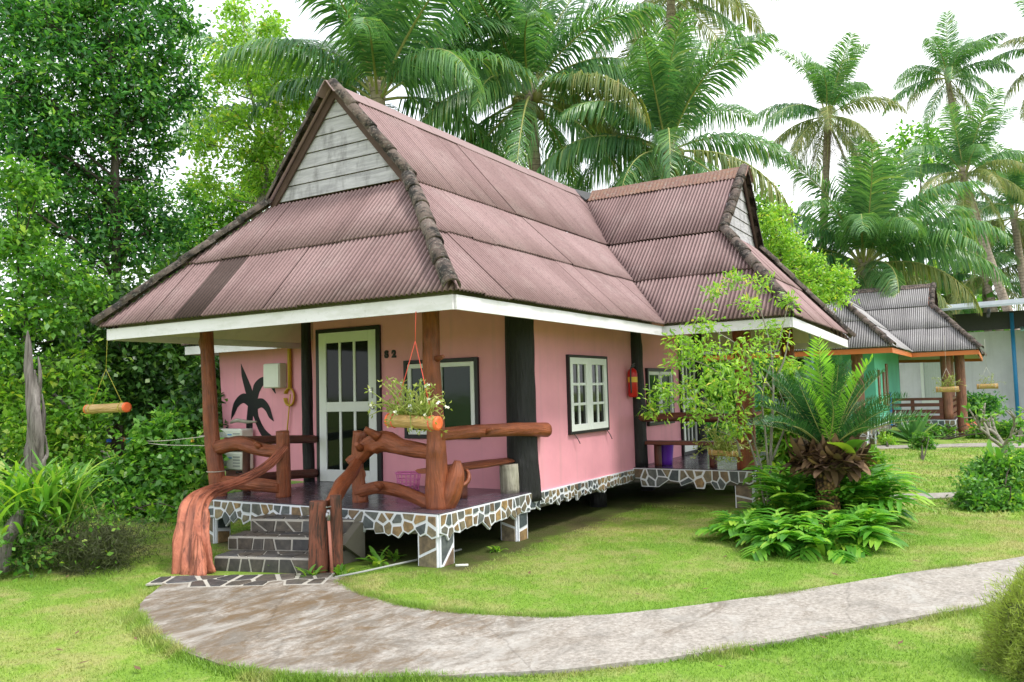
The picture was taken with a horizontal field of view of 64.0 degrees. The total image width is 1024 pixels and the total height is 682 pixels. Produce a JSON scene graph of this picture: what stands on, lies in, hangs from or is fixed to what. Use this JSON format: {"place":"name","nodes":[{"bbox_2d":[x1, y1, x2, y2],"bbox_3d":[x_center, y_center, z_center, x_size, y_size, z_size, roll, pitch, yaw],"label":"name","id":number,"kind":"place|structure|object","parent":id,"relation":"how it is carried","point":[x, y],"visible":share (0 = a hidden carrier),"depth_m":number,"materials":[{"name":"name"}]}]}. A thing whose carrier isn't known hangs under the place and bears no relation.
{"place":"outdoors","nodes":[
{"label":"outdoors","id":0,"kind":"place"},
{"bbox_2d":[0,400,1023,681],"bbox_3d":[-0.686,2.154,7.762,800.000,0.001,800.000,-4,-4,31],"label":"ground","id":1,"kind":"structure","parent":0,"point":[548,522],"depth_m":7.22,"materials":[{"name":"plant"}]},
{"bbox_2d":[0,365,19,456],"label":"jungle shrub","id":2,"kind":"object","parent":1,"relation":"on","point":[15,374],"visible":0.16,"depth_m":12.86,"materials":[{"name":"green plant"}]},
{"bbox_2d":[0,57,23,340],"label":"broadleaf tree","id":3,"kind":"object","parent":1,"relation":"on","point":[2,305],"visible":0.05,"depth_m":14.72,"materials":[{"name":"green plant"}]},
{"bbox_2d":[23,331,48,516],"bbox_3d":[-6.513,1.482,11.258,0.315,3.242,0.526,0,-4,-18],"label":"dead trunk","id":4,"kind":"object","parent":1,"relation":"on","point":[36,441],"visible":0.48,"depth_m":11.13,"materials":[{"name":"grey wood"}]},
{"bbox_2d":[0,146,121,473],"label":"broadleaf tree","id":5,"kind":"object","parent":1,"relation":"on","point":[21,248],"visible":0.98,"depth_m":12.08,"materials":[{"name":"green plant"}]},
{"bbox_2d":[0,344,122,474],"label":"jungle shrub","id":6,"kind":"object","parent":1,"relation":"on","point":[69,451],"visible":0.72,"depth_m":11.93,"materials":[{"name":"green plant"}]},
{"bbox_2d":[48,391,119,498],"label":"shrub","id":7,"kind":"object","parent":1,"relation":"on","point":[54,395],"visible":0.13,"depth_m":12.55,"materials":[{"name":"green plant"}]},
{"bbox_2d":[0,449,174,581],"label":"fern mound","id":8,"kind":"object","parent":1,"relation":"on","point":[55,494],"visible":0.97,"depth_m":8.00,"materials":[{"name":"green plant"}]},
{"bbox_2d":[0,0,219,479],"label":"broadleaf tree","id":9,"kind":"object","parent":1,"relation":"on","point":[116,208],"visible":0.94,"depth_m":14.28,"materials":[{"name":"green plant"}]},
{"bbox_2d":[0,244,222,482],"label":"jungle shrub","id":10,"kind":"object","parent":1,"relation":"on","point":[55,343],"visible":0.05,"depth_m":15.88,"materials":[{"name":"green plant"}]},
{"bbox_2d":[65,456,179,524],"bbox_3d":[-5.288,2.200,11.568,2.850,1.177,1.196,-3,-4,17],"label":"jungle shrub","id":11,"kind":"object","parent":1,"relation":"on","point":[141,502],"visible":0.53,"depth_m":11.49,"materials":[{"name":"green plant"}]},
{"bbox_2d":[35,257,221,501],"bbox_3d":[-6.299,0.690,13.737,3.122,4.083,1.937,0,-4,-26],"label":"jungle shrub","id":12,"kind":"object","parent":1,"relation":"on","point":[148,363],"visible":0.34,"depth_m":13.47,"materials":[{"name":"green plant"}]},
{"bbox_2d":[86,399,228,517],"bbox_3d":[-5.179,1.861,12.113,1.871,2.001,1.599,-4,-4,31],"label":"jungle shrub","id":13,"kind":"object","parent":1,"relation":"on","point":[167,481],"visible":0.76,"depth_m":11.96,"materials":[{"name":"green plant"}]},
{"bbox_2d":[162,356,242,494],"bbox_3d":[-4.828,1.428,13.088,1.538,2.944,3.074,0,-4,-22],"label":"jungle shrub","id":14,"kind":"object","parent":1,"relation":"on","point":[192,400],"visible":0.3,"depth_m":12.90,"materials":[{"name":"green plant"}]},
{"bbox_2d":[143,164,272,276],"bbox_3d":[-7.620,-0.740,20.804,3.401,7.756,2.498,0,-4,-27],"label":"broadleaf tree","id":15,"kind":"object","parent":1,"relation":"on","point":[217,221],"visible":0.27,"depth_m":20.66,"materials":[{"name":"green plant"}]},
{"bbox_2d":[146,573,334,587],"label":"paving","id":16,"kind":"structure","parent":1,"relation":"on","point":[246,580],"depth_m":7.33,"materials":[{"name":"stone"}]},
{"bbox_2d":[171,0,319,217],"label":"broadleaf tree","id":17,"kind":"object","parent":1,"relation":"on","point":[263,149],"visible":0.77,"depth_m":17.34,"materials":[{"name":"green plant"}]},
{"bbox_2d":[158,15,363,218],"bbox_3d":[-6.453,-2.917,22.674,5.621,12.516,6.194,-4,-4,31],"label":"coconut palm","id":18,"kind":"object","parent":1,"relation":"on","point":[205,45],"visible":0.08,"depth_m":22.23,"materials":[{"name":"green plant"}]},
{"bbox_2d":[294,564,324,575],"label":"weed","id":19,"kind":"object","parent":1,"relation":"on","point":[317,571],"visible":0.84,"depth_m":7.48,"materials":[{"name":"green plant"}]},
{"bbox_2d":[326,506,333,572],"bbox_3d":[-1.696,1.864,7.587,0.074,0.653,0.100,0,-4,-27],"label":"standpipe","id":20,"kind":"object","parent":1,"relation":"on","point":[328,516],"visible":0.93,"depth_m":7.59,"materials":[{"name":"metal"}]},
{"bbox_2d":[333,563,355,574],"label":"weed","id":21,"kind":"object","parent":1,"relation":"on","point":[339,569],"visible":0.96,"depth_m":7.58,"materials":[{"name":"green plant"}]},
{"bbox_2d":[355,546,388,566],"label":"weed","id":22,"kind":"object","parent":1,"relation":"on","point":[376,559],"visible":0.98,"depth_m":7.99,"materials":[{"name":"green plant"}]},
{"bbox_2d":[215,0,538,156],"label":"coconut palm","id":23,"kind":"object","parent":1,"relation":"on","point":[374,41],"visible":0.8,"depth_m":15.96,"materials":[{"name":"green plant"}]},
{"bbox_2d":[379,549,406,561],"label":"weed","id":24,"kind":"object","parent":1,"relation":"on","point":[395,555],"visible":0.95,"depth_m":8.22,"materials":[{"name":"green plant"}]},
{"bbox_2d":[334,548,461,576],"bbox_3d":[-1.040,2.153,7.978,0.093,0.036,1.612,-5,-5,42],"label":"hose pipe","id":25,"kind":"object","parent":1,"relation":"on","point":[373,569],"visible":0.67,"depth_m":7.70,"materials":[{"name":"grey plastic"}]},
{"bbox_2d":[455,564,467,566],"bbox_3d":[-0.478,2.140,7.819,0.122,0.024,0.024,-1,-4,-4],"label":"pipe offcut","id":26,"kind":"object","parent":1,"relation":"on","point":[459,565],"visible":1,"depth_m":7.81,"materials":[{"name":"white plastic"}]},
{"bbox_2d":[89,78,855,575],"bbox_3d":[-0.497,-0.179,11.992,8.922,5.350,9.871,-4,-4,31],"label":"bungalow","id":27,"kind":"object","parent":1,"relation":"on","point":[547,312],"visible":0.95,"depth_m":9.76,"materials":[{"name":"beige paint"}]},
{"bbox_2d":[83,351,131,413],"bbox_3d":[-4.641,0.409,9.391,0.760,0.854,0.120,-4,-4,31],"label":"hanging planter","id":28,"kind":"object","parent":27,"relation":"hanging from","point":[120,407],"visible":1,"depth_m":9.31,"materials":[{"name":"beige wood"}]},
{"bbox_2d":[106,435,223,471],"bbox_3d":[-5.024,1.494,11.630,0.359,0.429,5.003,1,-5,-39],"label":"clothesline","id":29,"kind":"object","parent":27,"relation":"attached to","point":[109,440],"visible":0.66,"depth_m":10.77,"materials":[{"name":"white fabric"}]},
{"bbox_2d":[219,427,252,472],"bbox_3d":[-4.306,1.675,12.668,0.720,0.689,0.342,-4,-4,31],"label":"air conditioner","id":30,"kind":"object","parent":27,"relation":"attached to","point":[234,462],"visible":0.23,"depth_m":12.46,"materials":[{"name":"white plastic"}]},
{"bbox_2d":[230,418,256,423],"bbox_3d":[-4.121,1.225,12.530,0.579,0.085,0.079,-4,-4,31],"label":"driftwood","id":31,"kind":"object","parent":30,"relation":"on","point":[241,421],"visible":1,"depth_m":12.48,"materials":[{"name":"grey wood"}]},
{"bbox_2d":[263,363,285,387],"bbox_3d":[-3.571,0.523,12.338,0.340,0.370,0.162,-4,-4,31],"label":"electrical box","id":32,"kind":"object","parent":27,"relation":"attached to","point":[274,375],"visible":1,"depth_m":12.26,"materials":[{"name":"white plastic"}]},
{"bbox_2d":[283,348,294,429],"bbox_3d":[-3.320,0.765,12.226,0.231,2.261,0.063,-4,-4,31],"label":"cable coil","id":33,"kind":"object","parent":27,"relation":"attached to","point":[289,365],"visible":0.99,"depth_m":12.22,"materials":[{"name":"plastic"}]},
{"bbox_2d":[318,329,377,482],"bbox_3d":[-2.189,0.868,10.859,1.005,1.995,0.085,-4,-4,31],"label":"door","id":34,"kind":"structure","parent":27,"relation":"in","point":[347,360],"depth_m":10.91,"materials":[{"name":"white paint"}]},
{"bbox_2d":[395,471,420,489],"bbox_3d":[-1.241,1.674,9.811,0.349,0.212,0.275,-4,-4,31],"label":"laundry basket","id":35,"kind":"object","parent":27,"relation":"on","point":[406,473],"visible":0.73,"depth_m":9.77,"materials":[{"name":"pink plastic"}]},
{"bbox_2d":[364,316,452,436],"bbox_3d":[-0.890,0.298,7.134,1.005,1.104,0.564,-4,-4,31],"label":"hanging planter","id":36,"kind":"object","parent":27,"relation":"hanging from","point":[416,417],"visible":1,"depth_m":7.04,"materials":[{"name":"beige wood"}]},
{"bbox_2d":[403,357,480,438],"bbox_3d":[-0.873,0.710,10.099,1.120,0.980,0.065,-4,-4,31],"label":"window","id":37,"kind":"structure","parent":27,"relation":"in","point":[459,379],"depth_m":9.99,"materials":[{"name":"black paint"}]},
{"bbox_2d":[415,458,519,498],"bbox_3d":[-0.423,1.519,9.009,1.547,0.390,0.384,2,-5,-44],"label":"log bench","id":38,"kind":"object","parent":27,"relation":"on","point":[509,478],"visible":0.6,"depth_m":9.16,"materials":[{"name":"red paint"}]},
{"bbox_2d":[566,354,609,434],"bbox_3d":[0.992,0.689,10.698,0.065,1.000,1.160,-4,-4,31],"label":"window","id":39,"kind":"structure","parent":27,"relation":"in","point":[586,375],"depth_m":10.63,"materials":[{"name":"black paint"}]},
{"bbox_2d":[627,363,637,396],"bbox_3d":[1.741,0.563,11.813,0.142,0.492,0.156,-1,-4,-14],"label":"fire extinguisher","id":40,"kind":"object","parent":27,"relation":"attached to","point":[632,377],"visible":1,"depth_m":11.76,"materials":[{"name":"red metal"}]},
{"bbox_2d":[645,368,674,425],"bbox_3d":[2.333,0.873,12.920,0.065,0.880,1.120,-4,-4,31],"label":"window","id":41,"kind":"structure","parent":27,"relation":"in","point":[650,373],"depth_m":12.83,"materials":[{"name":"black paint"}]},
{"bbox_2d":[661,445,673,464],"bbox_3d":[2.272,1.683,12.172,0.281,0.305,0.284,-4,-4,31],"label":"waste bin","id":42,"kind":"object","parent":27,"relation":"on","point":[667,454],"visible":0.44,"depth_m":12.06,"materials":[{"name":"purple plastic"}]},
{"bbox_2d":[677,336,697,455],"bbox_3d":[3.038,0.932,14.093,0.065,2.000,0.860,-4,-4,31],"label":"door","id":43,"kind":"structure","parent":27,"relation":"in","point":[689,434],"depth_m":13.98,"materials":[{"name":"black paint"}]},
{"bbox_2d":[645,440,736,467],"bbox_3d":[2.564,1.617,11.731,1.440,0.365,0.260,-4,-4,31],"label":"wing bench","id":44,"kind":"object","parent":27,"relation":"on","point":[657,444],"visible":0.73,"depth_m":11.80,"materials":[{"name":"red wood"}]},
{"bbox_2d":[690,329,753,463],"bbox_3d":[2.667,0.722,10.639,0.836,1.758,0.601,-4,-4,31],"label":"hanging planter","id":45,"kind":"object","parent":27,"relation":"hanging from","point":[722,449],"visible":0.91,"depth_m":10.55,"materials":[{"name":"green plant"}]},
{"bbox_2d":[486,545,508,552],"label":"weed","id":46,"kind":"object","parent":1,"relation":"on","point":[497,548],"visible":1,"depth_m":8.48,"materials":[{"name":"green plant"}]},
{"bbox_2d":[0,259,1013,416],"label":"distant woods","id":47,"kind":"object","parent":1,"relation":"on","point":[713,374],"depth_m":43.93,"materials":[{"name":"green plant"}]},
{"bbox_2d":[403,0,665,191],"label":"coconut palm","id":48,"kind":"object","parent":1,"relation":"on","point":[531,19],"visible":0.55,"depth_m":17.81,"materials":[{"name":"green plant"}]},
{"bbox_2d":[109,553,1021,681],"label":"grass","id":49,"kind":"structure","parent":1,"relation":"on","point":[144,631],"depth_m":5.26,"materials":[{"name":"green plant"}]},
{"bbox_2d":[536,8,799,229],"bbox_3d":[3.196,-2.123,17.471,5.728,9.768,5.320,-4,-4,31],"label":"coconut palm","id":50,"kind":"object","parent":1,"relation":"on","point":[668,79],"visible":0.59,"depth_m":16.88,"materials":[{"name":"green plant"}]},
{"bbox_2d":[591,0,779,132],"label":"coconut palm","id":51,"kind":"object","parent":1,"relation":"on","point":[704,9],"visible":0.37,"depth_m":24.84,"materials":[{"name":"green plant"}]},
{"bbox_2d":[637,266,803,505],"bbox_3d":[2.609,0.637,9.686,2.220,3.108,0.984,-1,-4,-13],"label":"sapling","id":52,"kind":"object","parent":1,"relation":"on","point":[700,402],"visible":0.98,"depth_m":9.78,"materials":[{"name":"green plant"}]},
{"bbox_2d":[695,508,768,543],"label":"fern","id":53,"kind":"object","parent":1,"relation":"on","point":[732,525],"visible":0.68,"depth_m":8.73,"materials":[{"name":"green plant"}]},
{"bbox_2d":[720,497,808,521],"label":"fern","id":54,"kind":"object","parent":1,"relation":"on","point":[759,505],"visible":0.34,"depth_m":9.41,"materials":[{"name":"green plant"}]},
{"bbox_2d":[742,354,822,512],"bbox_3d":[3.614,1.422,10.525,1.230,2.573,1.410,-4,-4,31],"label":"climbing shrub","id":55,"kind":"object","parent":1,"relation":"on","point":[781,458],"visible":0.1,"depth_m":10.57,"materials":[{"name":"green plant"}]},
{"bbox_2d":[753,185,821,268],"bbox_3d":[7.738,-0.855,23.827,2.469,7.570,2.153,-4,-4,31],"label":"broadleaf tree","id":56,"kind":"object","parent":1,"relation":"on","point":[758,200],"visible":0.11,"depth_m":23.77,"materials":[{"name":"green plant"}]},
{"bbox_2d":[735,508,841,560],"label":"fern","id":57,"kind":"object","parent":1,"relation":"on","point":[774,539],"visible":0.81,"depth_m":7.97,"materials":[{"name":"green plant"}]},
{"bbox_2d":[706,355,870,449],"bbox_3d":[6.884,1.690,21.723,5.328,2.773,2.305,0,-4,-20],"label":"hedge bush","id":58,"kind":"object","parent":1,"relation":"on","point":[758,429],"visible":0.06,"depth_m":20.88,"materials":[{"name":"green plant"}]},
{"bbox_2d":[757,199,861,311],"bbox_3d":[5.358,-0.163,15.331,2.181,5.254,1.331,-4,-4,31],"label":"feathery tree","id":59,"kind":"object","parent":1,"relation":"on","point":[821,287],"visible":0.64,"depth_m":15.29,"materials":[{"name":"green plant"}]},
{"bbox_2d":[743,465,877,527],"bbox_3d":[3.408,1.761,9.418,1.499,0.778,1.602,-4,-4,31],"label":"fern","id":60,"kind":"object","parent":1,"relation":"on","point":[798,498],"visible":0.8,"depth_m":9.17,"materials":[{"name":"green plant"}]},
{"bbox_2d":[809,334,813,374],"bbox_3d":[4.854,1.118,13.164,0.060,2.552,0.060,-1,-4,-13],"label":"garden pole","id":61,"kind":"object","parent":1,"relation":"on","point":[810,341],"visible":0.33,"depth_m":13.20,"materials":[{"name":"grey metal"}]},
{"bbox_2d":[765,510,873,563],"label":"fern","id":62,"kind":"object","parent":1,"relation":"on","point":[821,535],"visible":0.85,"depth_m":7.88,"materials":[{"name":"green plant"}]},
{"bbox_2d":[746,31,906,253],"bbox_3d":[12.011,-3.940,30.589,5.676,14.871,4.739,0,-4,-27],"label":"coconut palm","id":63,"kind":"object","parent":1,"relation":"on","point":[834,75],"visible":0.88,"depth_m":30.41,"materials":[{"name":"green plant"}]},
{"bbox_2d":[748,336,928,527],"bbox_3d":[3.596,1.065,9.185,1.966,2.247,2.008,-4,-4,31],"label":"cycad","id":64,"kind":"object","parent":1,"relation":"on","point":[830,453],"visible":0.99,"depth_m":8.95,"materials":[{"name":"green plant"}]},
{"bbox_2d":[703,268,986,446],"bbox_3d":[10.128,0.524,24.435,6.864,4.863,9.660,-4,-4,31],"label":"bungalow","id":65,"kind":"object","parent":1,"relation":"on","point":[923,327],"visible":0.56,"depth_m":24.17,"materials":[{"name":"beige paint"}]},
{"bbox_2d":[776,356,808,399],"bbox_3d":[8.067,1.379,23.435,0.900,2.000,0.065,-4,-4,31],"label":"door","id":66,"kind":"structure","parent":65,"relation":"in","point":[798,358],"depth_m":23.38,"materials":[{"name":"black paint"}]},
{"bbox_2d":[877,370,881,399],"bbox_3d":[10.246,1.282,22.869,0.065,0.950,0.260,-4,-4,31],"label":"window","id":67,"kind":"structure","parent":65,"relation":"in","point":[879,380],"depth_m":22.76,"materials":[{"name":"red paint"}]},
{"bbox_2d":[882,372,886,403],"bbox_3d":[10.788,1.374,23.765,0.065,0.950,0.260,-4,-4,31],"label":"window","id":68,"kind":"structure","parent":65,"relation":"in","point":[883,374],"depth_m":23.67,"materials":[{"name":"red paint"}]},
{"bbox_2d":[885,364,888,404],"bbox_3d":[11.171,1.304,24.414,0.065,1.250,0.260,-4,-4,31],"label":"window","id":69,"kind":"structure","parent":65,"relation":"in","point":[886,365],"depth_m":24.32,"materials":[{"name":"red paint"}]},
{"bbox_2d":[931,338,966,392],"bbox_3d":[11.436,0.604,21.515,0.823,1.513,0.472,-3,-4,24],"label":"hanging planter","id":70,"kind":"object","parent":65,"relation":"hanging from","point":[950,388],"visible":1,"depth_m":21.47,"materials":[{"name":"beige wood"}]},
{"bbox_2d":[977,339,1005,388],"bbox_3d":[13.697,0.662,23.509,0.720,1.431,0.413,-3,-4,19],"label":"hanging planter","id":71,"kind":"object","parent":65,"relation":"hanging from","point":[987,386],"visible":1,"depth_m":23.47,"materials":[{"name":"beige wood"}]},
{"bbox_2d":[755,451,935,515],"bbox_3d":[3.842,1.720,9.521,1.966,0.850,1.530,-4,-4,31],"label":"fern","id":72,"kind":"object","parent":1,"relation":"on","point":[872,495],"visible":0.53,"depth_m":9.11,"materials":[{"name":"green plant"}]},
{"bbox_2d":[797,503,907,552],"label":"fern","id":73,"kind":"object","parent":1,"relation":"on","point":[865,517],"visible":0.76,"depth_m":8.15,"materials":[{"name":"green plant"}]},
{"bbox_2d":[810,511,916,541],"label":"fern","id":74,"kind":"object","parent":1,"relation":"on","point":[892,532],"visible":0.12,"depth_m":8.37,"materials":[{"name":"green plant"}]},
{"bbox_2d":[861,444,894,480],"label":"pale shrub","id":75,"kind":"object","parent":1,"relation":"on","point":[882,459],"visible":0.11,"depth_m":13.36,"materials":[{"name":"green plant"}]},
{"bbox_2d":[758,135,1012,351],"bbox_3d":[13.215,-2.114,29.949,9.283,10.751,9.143,1,-4,-34],"label":"coconut palm","id":76,"kind":"object","parent":1,"relation":"on","point":[872,222],"visible":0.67,"depth_m":28.63,"materials":[{"name":"green plant"}]},
{"bbox_2d":[874,430,898,446],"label":"yellow green shrub","id":77,"kind":"object","parent":1,"relation":"on","point":[887,440],"visible":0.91,"depth_m":21.39,"materials":[{"name":"green plant"}]},
{"bbox_2d":[871,492,917,526],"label":"fern","id":78,"kind":"object","parent":1,"relation":"on","point":[903,520],"visible":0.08,"depth_m":9.40,"materials":[{"name":"green plant"}]},
{"bbox_2d":[882,408,940,442],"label":"agave","id":79,"kind":"object","parent":1,"relation":"on","point":[917,425],"visible":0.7,"depth_m":22.07,"materials":[{"name":"green plant"}]},
{"bbox_2d":[877,118,957,218],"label":"broadleaf tree","id":80,"kind":"object","parent":1,"relation":"on","point":[931,134],"visible":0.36,"depth_m":59.80,"materials":[{"name":"green plant"}]},
{"bbox_2d":[906,431,939,459],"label":"lawn shrub","id":81,"kind":"object","parent":1,"relation":"on","point":[922,442],"visible":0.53,"depth_m":19.84,"materials":[{"name":"green plant"}]},
{"bbox_2d":[881,10,1015,330],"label":"coconut palm","id":82,"kind":"object","parent":1,"relation":"on","point":[958,56],"visible":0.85,"depth_m":41.48,"materials":[{"name":"green plant"}]},
{"bbox_2d":[899,298,1023,421],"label":"building","id":83,"kind":"structure","parent":1,"relation":"on","point":[1003,361],"depth_m":32.25,"materials":[{"name":"grey paint"}]},
{"bbox_2d":[920,362,955,402],"bbox_3d":[17.245,1.492,33.178,1.250,2.050,0.060,-4,-4,31],"label":"window","id":84,"kind":"structure","parent":83,"relation":"in","point":[935,372],"depth_m":33.31,"materials":[{"name":"grey glass"}]},
{"bbox_2d":[900,87,1023,329],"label":"coconut palm","id":85,"kind":"object","parent":1,"relation":"on","point":[968,146],"visible":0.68,"depth_m":34.37,"materials":[{"name":"green plant"}]},
{"bbox_2d":[904,416,1023,439],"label":"border shrub","id":86,"kind":"object","parent":1,"relation":"on","point":[1003,429],"visible":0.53,"depth_m":22.98,"materials":[{"name":"green plant"}]},
{"bbox_2d":[914,218,1023,331],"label":"coconut palm","id":87,"kind":"object","parent":1,"relation":"on","point":[1003,257],"visible":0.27,"depth_m":39.34,"materials":[{"name":"green plant"}]},
{"bbox_2d":[942,442,1023,512],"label":"round bush","id":88,"kind":"object","parent":1,"relation":"on","point":[987,484],"visible":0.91,"depth_m":10.59,"materials":[{"name":"green plant"}]},
{"bbox_2d":[949,142,1023,297],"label":"coconut palm","id":89,"kind":"object","parent":1,"relation":"on","point":[1008,205],"visible":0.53,"depth_m":37.73,"materials":[{"name":"green plant"}]},
{"bbox_2d":[967,389,1013,427],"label":"hedge bush","id":90,"kind":"object","parent":1,"relation":"on","point":[992,402],"visible":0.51,"depth_m":27.22,"materials":[{"name":"green plant"}]},
{"bbox_2d":[958,399,1023,454],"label":"frangipani","id":91,"kind":"object","parent":1,"relation":"on","point":[1012,438],"visible":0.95,"depth_m":15.16,"materials":[{"name":"green plant"}]},
{"bbox_2d":[970,560,1023,681],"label":"wiry bush","id":92,"kind":"object","parent":1,"relation":"on","point":[1003,639],"visible":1,"depth_m":4.62,"materials":[{"name":"green plant"}]},
{"bbox_2d":[981,439,1020,465],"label":"bird nest fern","id":93,"kind":"object","parent":1,"relation":"on","point":[990,450],"visible":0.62,"depth_m":10.97,"materials":[{"name":"green plant"}]},
{"bbox_2d":[984,0,1023,122],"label":"coconut palm","id":94,"kind":"object","parent":1,"relation":"on","point":[1004,55],"visible":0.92,"depth_m":40.44,"materials":[{"name":"green plant"}]},
{"bbox_2d":[0,0,1023,355],"label":"sky","id":95,"kind":"structure","parent":0,"point":[895,30],"materials":[{"name":"white"}]},
{"bbox_2d":[93,435,1023,532],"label":"grass","id":96,"kind":"structure","parent":0,"point":[919,464],"depth_m":14.41,"materials":[{"name":"green plant"}]},
{"bbox_2d":[138,556,1023,680],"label":"path","id":97,"kind":"structure","parent":0,"point":[328,625],"depth_m":5.68,"materials":[{"name":"concrete"}]},
{"bbox_2d":[765,492,954,499],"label":"path","id":98,"kind":"structure","parent":0,"point":[939,495],"depth_m":11.72,"materials":[{"name":"concrete"}]},
{"bbox_2d":[875,443,1023,448],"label":"path","id":99,"kind":"structure","parent":0,"point":[947,445],"depth_m":20.56,"materials":[{"name":"concrete"}]}
]}

